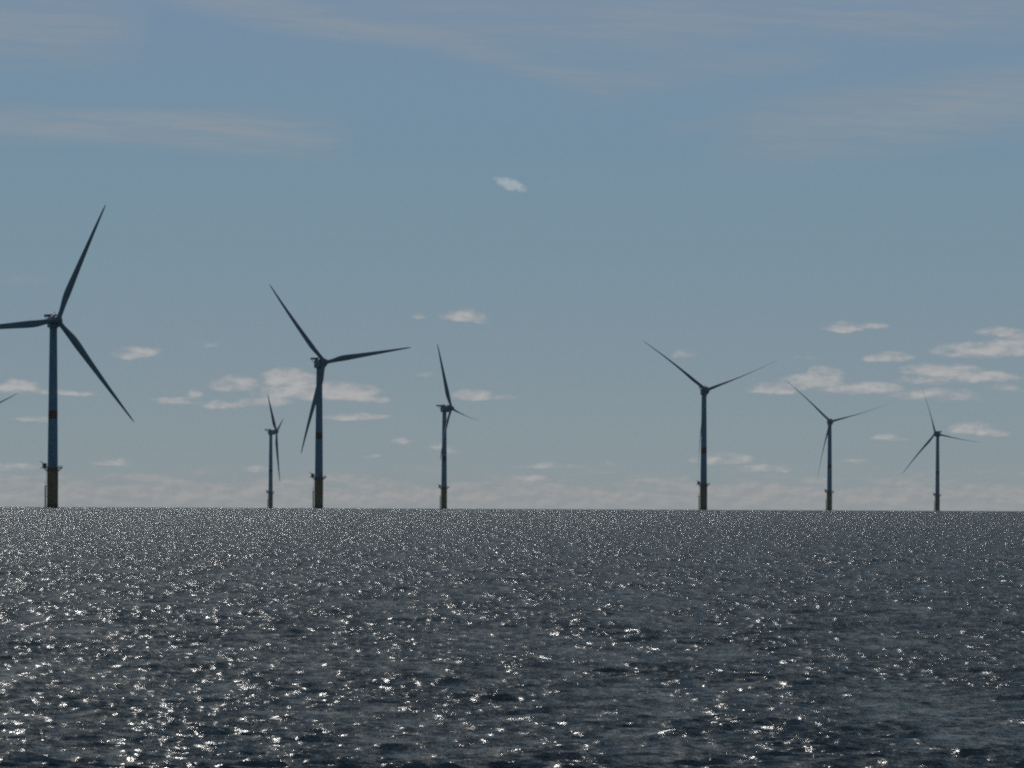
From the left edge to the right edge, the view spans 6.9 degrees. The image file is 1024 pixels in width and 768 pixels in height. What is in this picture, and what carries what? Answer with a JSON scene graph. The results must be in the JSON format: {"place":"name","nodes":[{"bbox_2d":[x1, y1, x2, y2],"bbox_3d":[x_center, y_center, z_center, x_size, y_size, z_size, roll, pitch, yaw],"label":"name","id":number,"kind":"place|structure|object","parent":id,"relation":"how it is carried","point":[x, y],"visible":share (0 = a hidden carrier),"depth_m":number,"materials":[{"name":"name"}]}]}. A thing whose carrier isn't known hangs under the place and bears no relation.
{"place":"outdoors","nodes":[
{"label":"outdoors","id":0,"kind":"place"},
{"bbox_2d":[0,507,1023,767],"bbox_3d":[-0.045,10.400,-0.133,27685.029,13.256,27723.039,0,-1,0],"label":"sea","id":1,"kind":"structure","parent":0,"point":[144,637],"depth_m":244.02,"materials":[{"name":"grey liquid"}]},
{"bbox_2d":[0,205,133,507],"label":"wind turbine","id":2,"kind":"object","parent":1,"relation":"in","point":[54,322],"visible":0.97,"depth_m":4923.71,"materials":[{"name":"white metal"}]},
{"bbox_2d":[265,396,282,507],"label":"wind turbine","id":3,"kind":"object","parent":1,"relation":"in","point":[271,432],"visible":0.97,"depth_m":11972.90,"materials":[{"name":"white metal"}]},
{"bbox_2d":[269,284,410,507],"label":"wind turbine","id":4,"kind":"object","parent":1,"relation":"in","point":[320,363],"visible":0.98,"depth_m":6326.37,"materials":[{"name":"white metal"}]},
{"bbox_2d":[436,344,475,508],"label":"wind turbine","id":5,"kind":"object","parent":1,"relation":"in","point":[444,410],"visible":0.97,"depth_m":9171.24,"materials":[{"name":"white metal"}]},
{"bbox_2d":[642,340,765,509],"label":"wind turbine","id":6,"kind":"object","parent":1,"relation":"in","point":[702,483],"visible":0.95,"depth_m":7719.16,"materials":[{"name":"white metal"}]},
{"bbox_2d":[788,382,886,509],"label":"wind turbine","id":7,"kind":"object","parent":1,"relation":"in","point":[828,491],"visible":0.98,"depth_m":10359.54,"materials":[{"name":"white metal"}]},
{"bbox_2d":[902,386,974,510],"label":"wind turbine","id":8,"kind":"object","parent":1,"relation":"in","point":[937,435],"visible":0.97,"depth_m":11831.40,"materials":[{"name":"white metal"}]},
{"bbox_2d":[0,0,1023,510],"label":"sky","id":9,"kind":"structure","parent":0,"point":[825,195],"materials":[{"name":"blue"}]}
]}

